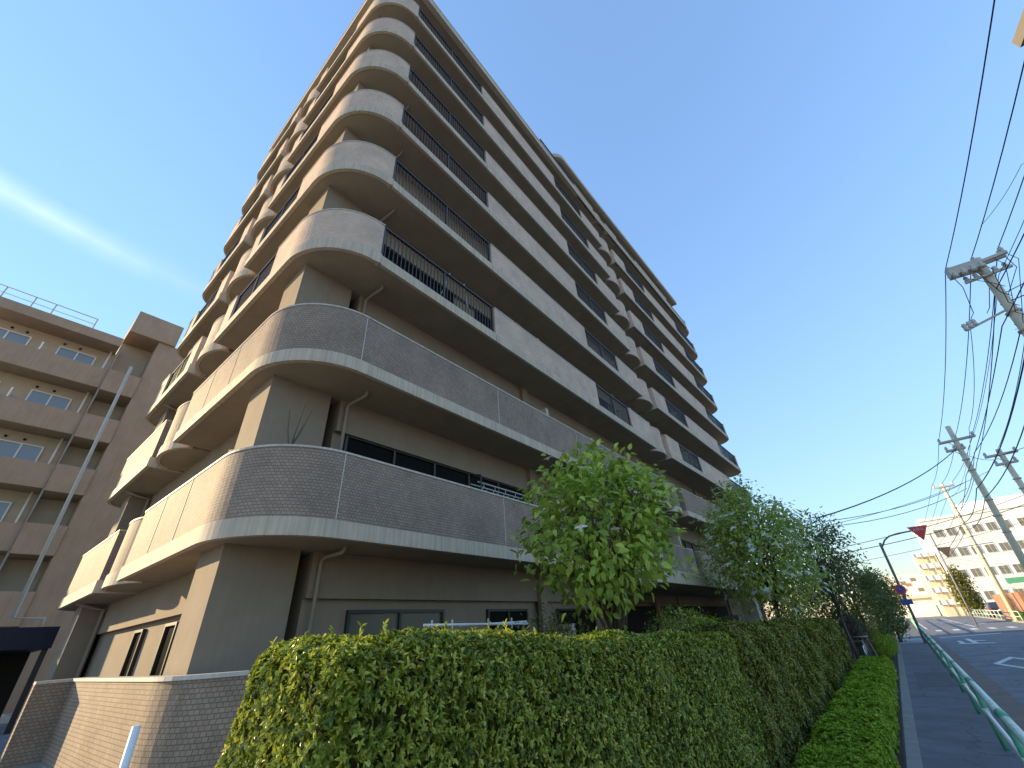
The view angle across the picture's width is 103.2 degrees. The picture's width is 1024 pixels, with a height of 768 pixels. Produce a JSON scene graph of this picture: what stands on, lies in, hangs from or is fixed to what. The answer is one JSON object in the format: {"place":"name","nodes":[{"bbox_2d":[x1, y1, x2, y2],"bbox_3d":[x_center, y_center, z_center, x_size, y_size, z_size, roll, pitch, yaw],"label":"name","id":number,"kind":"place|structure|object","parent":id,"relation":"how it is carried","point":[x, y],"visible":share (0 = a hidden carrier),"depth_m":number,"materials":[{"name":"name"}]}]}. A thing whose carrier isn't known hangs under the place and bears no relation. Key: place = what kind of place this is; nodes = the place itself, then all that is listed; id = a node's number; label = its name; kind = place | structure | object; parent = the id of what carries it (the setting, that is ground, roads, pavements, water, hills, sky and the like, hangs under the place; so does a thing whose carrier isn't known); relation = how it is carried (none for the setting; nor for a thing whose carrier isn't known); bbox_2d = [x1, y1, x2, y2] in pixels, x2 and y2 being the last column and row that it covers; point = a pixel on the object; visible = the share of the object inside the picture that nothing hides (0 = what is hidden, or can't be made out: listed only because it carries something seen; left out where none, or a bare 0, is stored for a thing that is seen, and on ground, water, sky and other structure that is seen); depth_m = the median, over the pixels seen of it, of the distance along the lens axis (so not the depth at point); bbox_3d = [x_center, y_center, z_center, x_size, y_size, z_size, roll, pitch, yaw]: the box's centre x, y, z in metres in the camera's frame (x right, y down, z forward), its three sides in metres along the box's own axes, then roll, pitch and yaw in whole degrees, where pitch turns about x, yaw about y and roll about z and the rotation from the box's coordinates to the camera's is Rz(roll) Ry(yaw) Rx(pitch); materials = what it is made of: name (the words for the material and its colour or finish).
{"place":"outdoors","nodes":[
{"label":"outdoors","id":0,"kind":"place"},
{"bbox_2d":[0,723,13,757],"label":"driveway","id":1,"kind":"structure","parent":0,"point":[4,739],"depth_m":10.41,"materials":[{"name":"concrete"}]},
{"bbox_2d":[0,652,607,767],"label":"garden wall","id":2,"kind":"structure","parent":1,"relation":"on","point":[183,721],"depth_m":5.00,"materials":[{"name":"tile"}]},
{"bbox_2d":[0,714,17,723],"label":"forecourt","id":3,"kind":"structure","parent":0,"point":[4,719],"depth_m":14.58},
{"bbox_2d":[0,626,60,734],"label":"carport","id":4,"kind":"object","parent":3,"relation":"on","point":[18,645],"visible":1,"depth_m":11.93,"materials":[{"name":"brown metal"}]},
{"bbox_2d":[0,284,183,713],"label":"brown apartment building","id":5,"kind":"structure","parent":3,"relation":"on","point":[61,379],"depth_m":24.27,"materials":[{"name":"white concrete"}]},
{"bbox_2d":[0,501,11,520],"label":"window","id":6,"kind":"structure","parent":5,"relation":"in","point":[4,505],"depth_m":22.18,"materials":[{"name":"glass"}]},
{"bbox_2d":[0,327,31,344],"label":"window","id":7,"kind":"structure","parent":5,"relation":"in","point":[7,334],"depth_m":25.01,"materials":[{"name":"glass"}]},
{"bbox_2d":[0,439,43,460],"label":"window","id":8,"kind":"structure","parent":5,"relation":"in","point":[8,448],"depth_m":23.42,"materials":[{"name":"glass"}]},
{"bbox_2d":[25,389,71,409],"bbox_3d":[-28.590,1.566,24.760,0.090,2.170,1.810,-26,-38,31],"label":"window","id":9,"kind":"structure","parent":5,"relation":"in","point":[36,396],"depth_m":25.09,"materials":[{"name":"glass"}]},
{"bbox_2d":[10,366,132,626],"bbox_3d":[-17.729,4.082,17.105,0.124,11.102,1.194,-26,-38,31],"label":"white pipe","id":10,"kind":"object","parent":5,"relation":"attached to","point":[45,548],"visible":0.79,"depth_m":16.11,"materials":[{"name":"plastic"}]},
{"bbox_2d":[55,346,96,364],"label":"window","id":11,"kind":"structure","parent":5,"relation":"in","point":[62,351],"depth_m":26.86,"materials":[{"name":"glass"}]},
{"bbox_2d":[4,605,1013,767],"bbox_3d":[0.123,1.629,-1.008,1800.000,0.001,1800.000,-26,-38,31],"label":"ground","id":12,"kind":"structure","parent":0,"point":[902,730],"depth_m":9.94,"materials":[{"name":"concrete"}]},
{"bbox_2d":[767,506,868,658],"bbox_3d":[12.883,8.044,16.652,3.517,6.093,3.736,-26,-38,31],"label":"plum tree","id":13,"kind":"object","parent":12,"relation":"on","point":[834,568],"visible":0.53,"depth_m":16.63,"materials":[{"name":"green plant"}]},
{"bbox_2d":[793,637,903,767],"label":"planting bed","id":14,"kind":"object","parent":12,"relation":"on","point":[899,754],"depth_m":7.76,"materials":[{"name":"soil"}]},
{"bbox_2d":[792,655,900,767],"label":"hedge","id":15,"kind":"object","parent":14,"relation":"on","point":[856,725],"visible":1,"depth_m":6.19,"materials":[{"name":"green plant"}]},
{"bbox_2d":[837,611,877,663],"bbox_3d":[14.174,10.394,16.661,1.033,1.868,1.768,-26,-38,31],"label":"dry bush","id":16,"kind":"object","parent":14,"relation":"on","point":[853,631],"visible":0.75,"depth_m":16.44,"materials":[{"name":"brown plant"}]},
{"bbox_2d":[853,636,869,655],"bbox_3d":[13.601,10.265,15.579,0.502,0.985,1.725,-26,-38,31],"label":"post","id":17,"kind":"object","parent":14,"relation":"on","point":[866,651],"visible":0.55,"depth_m":15.63,"materials":[{"name":"metal"}]},
{"bbox_2d":[845,599,884,652],"bbox_3d":[16.566,11.275,19.096,1.223,2.418,2.459,-26,-38,31],"label":"shrub","id":18,"kind":"object","parent":14,"relation":"on","point":[871,636],"visible":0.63,"depth_m":18.86,"materials":[{"name":"green plant"}]},
{"bbox_2d":[871,634,898,657],"bbox_3d":[16.459,11.642,18.010,0.999,1.024,1.784,-26,-38,31],"label":"shrub","id":19,"kind":"object","parent":14,"relation":"on","point":[888,652],"visible":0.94,"depth_m":17.80,"materials":[{"name":"green plant"}]},
{"bbox_2d":[878,630,898,650],"bbox_3d":[18.740,12.902,20.360,1.076,1.097,2.076,-26,-38,31],"label":"shrub","id":20,"kind":"object","parent":14,"relation":"on","point":[895,642],"visible":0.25,"depth_m":20.15,"materials":[{"name":"green plant"}]},
{"bbox_2d":[805,547,901,652],"bbox_3d":[17.544,11.018,20.996,3.605,5.012,4.878,-26,-38,31],"label":"evergreen tree","id":21,"kind":"object","parent":12,"relation":"on","point":[869,594],"visible":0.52,"depth_m":20.40,"materials":[{"name":"green plant"}]},
{"bbox_2d":[848,569,913,612],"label":"yellow green tree","id":22,"kind":"object","parent":12,"relation":"on","point":[892,584],"visible":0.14,"depth_m":42.24,"materials":[{"name":"green plant"}]},
{"bbox_2d":[855,564,912,641],"bbox_3d":[23.861,14.070,26.066,2.396,4.677,5.004,-26,-38,31],"label":"evergreen tree","id":23,"kind":"object","parent":12,"relation":"on","point":[891,599],"visible":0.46,"depth_m":25.25,"materials":[{"name":"green plant"}]},
{"bbox_2d":[896,636,922,767],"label":"kerb","id":24,"kind":"structure","parent":12,"relation":"on","point":[913,757],"depth_m":7.52,"materials":[{"name":"concrete"}]},
{"bbox_2d":[912,551,969,616],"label":"building","id":25,"kind":"structure","parent":12,"relation":"on","point":[928,566],"depth_m":65.66,"materials":[{"name":"concrete"}]},
{"bbox_2d":[941,564,986,615],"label":"yellow green tree","id":26,"kind":"object","parent":12,"relation":"on","point":[974,602],"visible":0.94,"depth_m":56.70,"materials":[{"name":"green plant"}]},
{"bbox_2d":[908,620,1023,730],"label":"gutter","id":27,"kind":"object","parent":12,"relation":"on","point":[1010,705],"visible":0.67,"depth_m":10.01,"materials":[{"name":"concrete"}]},
{"bbox_2d":[913,493,1023,614],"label":"office building","id":28,"kind":"structure","parent":12,"relation":"on","point":[1001,558],"depth_m":62.92,"materials":[{"name":"white concrete"}]},
{"bbox_2d":[932,529,945,537],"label":"window","id":29,"kind":"structure","parent":28,"relation":"in","point":[940,534],"depth_m":66.06,"materials":[{"name":"white metal"}]},
{"bbox_2d":[945,527,958,535],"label":"window","id":30,"kind":"structure","parent":28,"relation":"in","point":[952,532],"depth_m":65.25,"materials":[{"name":"glass"}]},
{"bbox_2d":[957,547,970,555],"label":"window","id":31,"kind":"structure","parent":28,"relation":"in","point":[963,551],"depth_m":63.70,"materials":[{"name":"glass"}]},
{"bbox_2d":[969,567,983,576],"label":"window","id":32,"kind":"structure","parent":28,"relation":"in","point":[976,572],"depth_m":62.14,"materials":[{"name":"white metal"}]},
{"bbox_2d":[971,523,984,532],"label":"window","id":33,"kind":"structure","parent":28,"relation":"in","point":[978,528],"depth_m":63.67,"materials":[{"name":"glass"}]},
{"bbox_2d":[940,313,1023,542],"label":"power line","id":34,"kind":"object","parent":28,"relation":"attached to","point":[994,415],"visible":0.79,"depth_m":23.46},
{"bbox_2d":[982,590,994,599],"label":"window","id":35,"kind":"structure","parent":28,"relation":"in","point":[988,594],"depth_m":60.57,"materials":[{"name":"white metal"}]},
{"bbox_2d":[984,543,998,552],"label":"window","id":36,"kind":"structure","parent":28,"relation":"in","point":[990,548],"depth_m":62.11,"materials":[{"name":"glass"}]},
{"bbox_2d":[984,521,998,530],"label":"window","id":37,"kind":"structure","parent":28,"relation":"in","point":[991,525],"depth_m":62.89,"materials":[{"name":"white metal"}]},
{"bbox_2d":[997,541,1011,550],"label":"window","id":38,"kind":"structure","parent":28,"relation":"in","point":[1005,546],"depth_m":61.32,"materials":[{"name":"glass"}]},
{"bbox_2d":[997,565,1012,574],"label":"window","id":39,"kind":"structure","parent":28,"relation":"in","point":[1004,569],"depth_m":60.54,"materials":[{"name":"glass"}]},
{"bbox_2d":[1011,563,1023,572],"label":"window","id":40,"kind":"structure","parent":28,"relation":"in","point":[1017,567],"depth_m":59.80,"materials":[{"name":"white metal"}]},
{"bbox_2d":[1016,517,1023,525],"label":"window","id":41,"kind":"structure","parent":28,"relation":"in","point":[1020,519],"depth_m":61.26,"materials":[{"name":"white metal"}]},
{"bbox_2d":[932,481,1020,621],"bbox_3d":[45.924,15.924,39.732,1.715,12.660,0.429,-26,-38,31],"label":"utility pole","id":42,"kind":"object","parent":12,"relation":"on","point":[1008,604],"visible":0.98,"depth_m":39.49,"materials":[{"name":"concrete"}]},
{"bbox_2d":[957,282,1023,516],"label":"power line","id":43,"kind":"object","parent":42,"relation":"attached to","point":[993,378],"visible":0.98,"depth_m":18.76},
{"bbox_2d":[937,426,1023,569],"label":"utility pole","id":44,"kind":"object","parent":12,"relation":"on","point":[1005,529],"visible":0.94,"depth_m":29.72,"materials":[{"name":"concrete"}]},
{"bbox_2d":[817,448,956,517],"bbox_3d":[24.271,5.584,25.112,23.105,6.455,0.054,11,-35,-24],"label":"power line","id":45,"kind":"object","parent":44,"relation":"attached to","point":[889,491],"visible":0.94,"depth_m":23.09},
{"bbox_2d":[820,488,966,527],"bbox_3d":[26.188,8.089,27.109,18.462,3.234,0.033,8,-34,-19],"label":"power line","id":46,"kind":"object","parent":44,"relation":"attached to","point":[901,513],"visible":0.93,"depth_m":26.46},
{"bbox_2d":[824,483,963,521],"bbox_3d":[26.166,7.792,27.293,18.462,3.334,0.033,8,-34,-19],"label":"power line","id":47,"kind":"object","parent":44,"relation":"attached to","point":[898,507],"visible":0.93,"depth_m":26.73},
{"bbox_2d":[826,471,987,525],"bbox_3d":[28.454,7.937,28.757,17.100,3.726,0.025,2,-32,-10],"label":"power line","id":48,"kind":"object","parent":44,"relation":"attached to","point":[911,502],"visible":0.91,"depth_m":28.43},
{"bbox_2d":[834,495,1023,548],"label":"power line","id":49,"kind":"object","parent":44,"relation":"attached to","point":[937,523],"visible":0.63,"depth_m":32.71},
{"bbox_2d":[839,504,1023,553],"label":"power line","id":50,"kind":"object","parent":44,"relation":"attached to","point":[938,531],"visible":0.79,"depth_m":32.43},
{"bbox_2d":[853,522,1021,562],"bbox_3d":[35.111,12.367,32.632,18.032,2.626,0.025,-6,-32,3],"label":"power line","id":51,"kind":"object","parent":44,"relation":"attached to","point":[939,544],"visible":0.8,"depth_m":32.44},
{"bbox_2d":[985,602,1002,617],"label":"parked car","id":52,"kind":"object","parent":12,"relation":"on","point":[991,605],"visible":0.37,"depth_m":46.62,"materials":[{"name":"paint"}]},
{"bbox_2d":[971,609,1023,620],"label":"street fence","id":53,"kind":"object","parent":12,"relation":"on","point":[998,613],"visible":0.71,"depth_m":42.25,"materials":[{"name":"metal"}]},
{"bbox_2d":[973,615,1023,622],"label":"kerb","id":54,"kind":"structure","parent":12,"relation":"on","point":[1000,619],"depth_m":42.21,"materials":[{"name":"concrete"}]},
{"bbox_2d":[1004,576,1023,591],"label":"sign board","id":55,"kind":"object","parent":12,"relation":"on","point":[1019,581],"visible":0.92,"depth_m":40.03,"materials":[{"name":"green paint"}]},
{"bbox_2d":[1015,609,1023,620],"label":"weeds","id":56,"kind":"object","parent":12,"relation":"on","point":[1021,613],"visible":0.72,"depth_m":36.06,"materials":[{"name":"green plant"}]},
{"bbox_2d":[0,0,1023,606],"label":"sky","id":57,"kind":"structure","parent":0,"point":[791,173],"materials":[{"name":"blue"}]},
{"bbox_2d":[764,586,847,621],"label":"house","id":58,"kind":"structure","parent":0,"point":[806,609],"depth_m":84.63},
{"bbox_2d":[843,633,860,656],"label":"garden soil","id":59,"kind":"structure","parent":0,"point":[848,643],"depth_m":20.20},
{"bbox_2d":[119,725,140,767],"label":"marker post","id":60,"kind":"object","parent":59,"relation":"on","point":[129,748],"visible":1,"depth_m":3.15,"materials":[{"name":"white paint"}]},
{"bbox_2d":[45,0,781,680],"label":"apartment building","id":61,"kind":"structure","parent":59,"relation":"on","point":[409,168],"depth_m":10.47,"materials":[{"name":"concrete"}]},
{"bbox_2d":[119,629,146,675],"bbox_3d":[-7.775,5.867,8.154,0.600,1.600,0.080,-26,-38,31],"label":"window","id":62,"kind":"structure","parent":61,"relation":"in","point":[129,662],"depth_m":8.35,"materials":[{"name":"black glass"}]},
{"bbox_2d":[149,621,178,675],"bbox_3d":[-6.218,5.103,7.109,0.650,1.600,0.080,-26,-38,31],"label":"window","id":63,"kind":"structure","parent":61,"relation":"in","point":[166,641],"depth_m":7.33,"materials":[{"name":"black glass"}]},
{"bbox_2d":[287,404,311,443],"bbox_3d":[-3.624,0.946,6.744,0.340,1.400,0.071,23,-41,-36],"label":"bare plant","id":64,"kind":"object","parent":61,"relation":"on","point":[293,440],"visible":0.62,"depth_m":6.83,"materials":[{"name":"brown plant"}]},
{"bbox_2d":[343,609,444,636],"bbox_3d":[-2.037,4.991,7.114,0.080,1.820,2.160,-26,-38,31],"label":"window","id":65,"kind":"structure","parent":61,"relation":"in","point":[400,619],"depth_m":7.35,"materials":[{"name":"grey glass"}]},
{"bbox_2d":[383,245,454,303],"bbox_3d":[-2.675,-2.521,11.654,0.080,1.980,2.700,-26,-38,31],"label":"window","id":66,"kind":"structure","parent":61,"relation":"in","point":[387,249],"depth_m":11.96,"materials":[{"name":"black glass"}]},
{"bbox_2d":[342,435,524,501],"bbox_3d":[-1.431,2.911,9.538,0.080,1.980,5.750,-26,-38,31],"label":"window","id":67,"kind":"structure","parent":61,"relation":"in","point":[351,444],"depth_m":9.28,"materials":[{"name":"black glass"}]},
{"bbox_2d":[475,311,489,328],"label":"window","id":68,"kind":"structure","parent":61,"relation":"in","point":[476,315],"depth_m":13.91,"materials":[{"name":"black glass"}]},
{"bbox_2d":[469,474,533,504],"bbox_3d":[-0.229,2.742,9.721,0.429,0.865,1.936,-26,-38,31],"label":"drying rack","id":69,"kind":"object","parent":61,"relation":"attached to","point":[480,486],"visible":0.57,"depth_m":9.63,"materials":[{"name":"metal"}]},
{"bbox_2d":[486,609,528,632],"bbox_3d":[-0.044,6.154,9.235,0.080,1.820,1.470,-26,-38,31],"label":"window","id":70,"kind":"structure","parent":61,"relation":"in","point":[494,615],"depth_m":9.59,"materials":[{"name":"black glass"}]},
{"bbox_2d":[556,608,597,634],"bbox_3d":[1.925,7.302,11.330,0.080,1.820,2.000,-26,-38,31],"label":"window","id":71,"kind":"structure","parent":61,"relation":"in","point":[592,625],"depth_m":11.68,"materials":[{"name":"black glass"}]},
{"bbox_2d":[681,540,700,551],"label":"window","id":72,"kind":"structure","parent":61,"relation":"in","point":[685,544],"depth_m":21.65,"materials":[{"name":"black glass"}]},
{"bbox_2d":[423,618,527,663],"bbox_3d":[-0.416,4.582,6.192,0.226,1.740,2.550,-26,-38,31],"label":"laundry stand","id":73,"kind":"object","parent":59,"relation":"on","point":[452,624],"visible":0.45,"depth_m":6.49,"materials":[{"name":"white paint"}]},
{"bbox_2d":[214,619,769,767],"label":"clipped hedge","id":74,"kind":"object","parent":59,"relation":"on","point":[664,698],"visible":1,"depth_m":2.34,"materials":[{"name":"green plant"}]},
{"bbox_2d":[513,603,606,652],"bbox_3d":[0.579,3.832,5.626,1.513,1.445,1.636,-26,-38,31],"label":"shrub","id":75,"kind":"object","parent":59,"relation":"on","point":[558,628],"visible":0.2,"depth_m":5.82,"materials":[{"name":"green plant"}]},
{"bbox_2d":[510,438,700,651],"bbox_3d":[1.403,2.822,5.810,2.699,4.234,3.045,-26,-38,31],"label":"dogwood tree","id":76,"kind":"object","parent":59,"relation":"on","point":[613,559],"visible":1,"depth_m":5.66,"materials":[{"name":"green plant"}]},
{"bbox_2d":[642,602,715,633],"bbox_3d":[4.074,6.007,9.715,1.670,1.508,2.673,-26,-38,31],"label":"shrub","id":77,"kind":"object","parent":59,"relation":"on","point":[676,625],"visible":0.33,"depth_m":9.70,"materials":[{"name":"green plant"}]},
{"bbox_2d":[682,612,729,628],"bbox_3d":[6.097,7.662,12.354,1.367,1.281,3.635,-26,-38,31],"label":"shrub","id":78,"kind":"object","parent":59,"relation":"on","point":[714,618],"visible":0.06,"depth_m":12.27,"materials":[{"name":"green plant"}]},
{"bbox_2d":[688,469,837,621],"bbox_3d":[7.996,5.788,13.153,4.060,6.071,4.723,-26,-38,31],"label":"dogwood tree","id":79,"kind":"object","parent":59,"relation":"on","point":[747,547],"visible":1,"depth_m":12.61,"materials":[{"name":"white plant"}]},
{"bbox_2d":[675,617,854,767],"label":"clipped hedge","id":80,"kind":"object","parent":59,"relation":"on","point":[793,671],"visible":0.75,"depth_m":6.90,"materials":[{"name":"green plant"}]},
{"bbox_2d":[758,576,846,627],"bbox_3d":[17.449,13.625,24.835,5.641,4.632,5.609,-26,-38,31],"label":"evergreen tree","id":81,"kind":"object","parent":59,"relation":"on","point":[811,602],"visible":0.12,"depth_m":24.35,"materials":[{"name":"green plant"}]},
{"bbox_2d":[846,573,940,617],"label":"house","id":82,"kind":"structure","parent":0,"point":[923,605],"depth_m":73.62,"materials":[{"name":"beige concrete"}]},
{"bbox_2d":[901,638,923,643],"bbox_3d":[25.095,15.979,25.288,1.450,0.001,5.000,-26,-38,31],"label":"driveway strip","id":83,"kind":"object","parent":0,"point":[916,640],"visible":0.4,"depth_m":25.12,"materials":[{"name":"concrete"}]},
{"bbox_2d":[899,620,1023,767],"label":"sidewalk","id":84,"kind":"structure","parent":0,"point":[954,728],"depth_m":7.35,"materials":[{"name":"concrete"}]},
{"bbox_2d":[879,525,926,642],"bbox_3d":[24.297,11.675,23.931,3.010,6.023,0.185,-26,-38,31],"label":"stop sign","id":85,"kind":"object","parent":84,"relation":"on","point":[919,531],"visible":1,"depth_m":24.64,"materials":[{"name":"metal"}]},
{"bbox_2d":[908,615,1023,763],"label":"guard rail","id":86,"kind":"object","parent":84,"relation":"on","point":[980,698],"visible":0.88,"depth_m":5.99,"materials":[{"name":"metal"}]},
{"bbox_2d":[912,616,1023,703],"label":"road","id":87,"kind":"structure","parent":0,"point":[982,656],"depth_m":19.95,"materials":[{"name":"asphalt"}]},
{"bbox_2d":[929,534,993,626],"bbox_3d":[40.696,16.538,35.099,4.758,7.405,0.572,-11,-32,11],"label":"stop sign","id":88,"kind":"object","parent":87,"relation":"on","point":[945,551],"visible":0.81,"depth_m":36.30,"materials":[{"name":"metal"}]},
{"bbox_2d":[958,639,994,643],"bbox_3d":[25.428,14.219,22.468,1.400,0.001,4.500,-26,-38,31],"label":"road marking","id":89,"kind":"object","parent":87,"relation":"on","point":[970,640],"visible":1,"depth_m":22.03,"materials":[{"name":"paint"}]},
{"bbox_2d":[935,626,1017,630],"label":"crosswalk","id":90,"kind":"structure","parent":87,"relation":"on","point":[976,628],"depth_m":31.73,"materials":[{"name":"paint"}]},
{"bbox_2d":[936,630,1023,634],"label":"road patch","id":91,"kind":"object","parent":87,"relation":"on","point":[980,632],"visible":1,"depth_m":27.92,"materials":[{"name":"asphalt"}]},
{"bbox_2d":[944,246,1023,336],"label":"utility pole","id":92,"kind":"object","parent":87,"relation":"on","point":[974,266],"visible":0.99,"depth_m":17.16,"materials":[{"name":"concrete"}]},
{"bbox_2d":[923,0,994,524],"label":"power line","id":93,"kind":"object","parent":92,"relation":"attached to","point":[961,198],"visible":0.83,"depth_m":13.98,"materials":[{"name":"rubber"}]},
{"bbox_2d":[964,330,974,465],"bbox_3d":[26.703,2.198,23.956,0.410,1.800,22.033,-28,-39,33],"label":"power line","id":94,"kind":"object","parent":92,"relation":"attached to","point":[974,389],"visible":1,"depth_m":19.72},
{"bbox_2d":[927,62,1023,530],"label":"power line","id":95,"kind":"object","parent":92,"relation":"attached to","point":[979,233],"visible":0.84,"depth_m":15.35,"materials":[{"name":"rubber"}]},
{"bbox_2d":[933,176,1023,529],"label":"power line","id":96,"kind":"object","parent":92,"relation":"attached to","point":[992,318],"visible":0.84,"depth_m":20.92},
{"bbox_2d":[941,426,1023,561],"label":"power line","id":97,"kind":"object","parent":92,"relation":"attached to","point":[996,484],"visible":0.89,"depth_m":24.95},
{"bbox_2d":[952,221,1023,496],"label":"power line","id":98,"kind":"object","parent":92,"relation":"attached to","point":[992,339],"visible":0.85,"depth_m":20.48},
{"bbox_2d":[959,233,1023,511],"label":"power line","id":99,"kind":"object","parent":92,"relation":"attached to","point":[992,348],"visible":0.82,"depth_m":19.28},
{"bbox_2d":[993,657,1023,667],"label":"road marking","id":100,"kind":"object","parent":87,"relation":"on","point":[1003,660],"visible":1,"depth_m":14.21,"materials":[{"name":"paint"}]},
{"bbox_2d":[992,592,1023,618],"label":"brick wall","id":101,"kind":"structure","parent":0,"point":[1016,599],"depth_m":39.06,"materials":[{"name":"brick"}]},
{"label":"pavement","id":102,"kind":"structure","parent":0,"visible":0},
{"bbox_2d":[983,446,1023,493],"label":"utility pole","id":103,"kind":"object","parent":102,"relation":"on","point":[1013,473],"visible":0.87,"depth_m":30.68,"materials":[{"name":"concrete"}]},
{"bbox_2d":[996,346,1023,452],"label":"power line","id":104,"kind":"object","parent":103,"relation":"attached to","point":[1014,395],"visible":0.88,"depth_m":23.66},
{"bbox_3d":[8.015,-6.744,0.597,1.810,14.850,0.472,-26,-38,31],"label":"utility pole","id":105,"kind":"object","parent":102,"relation":"on","visible":0},
{"bbox_2d":[938,358,1023,557],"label":"power line","id":106,"kind":"object","parent":105,"relation":"attached to","point":[1022,368],"visible":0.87,"depth_m":21.35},
{"bbox_2d":[1012,9,1023,47],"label":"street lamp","id":107,"kind":"object","parent":105,"relation":"attached to","point":[1018,39],"visible":1,"depth_m":5.30,"materials":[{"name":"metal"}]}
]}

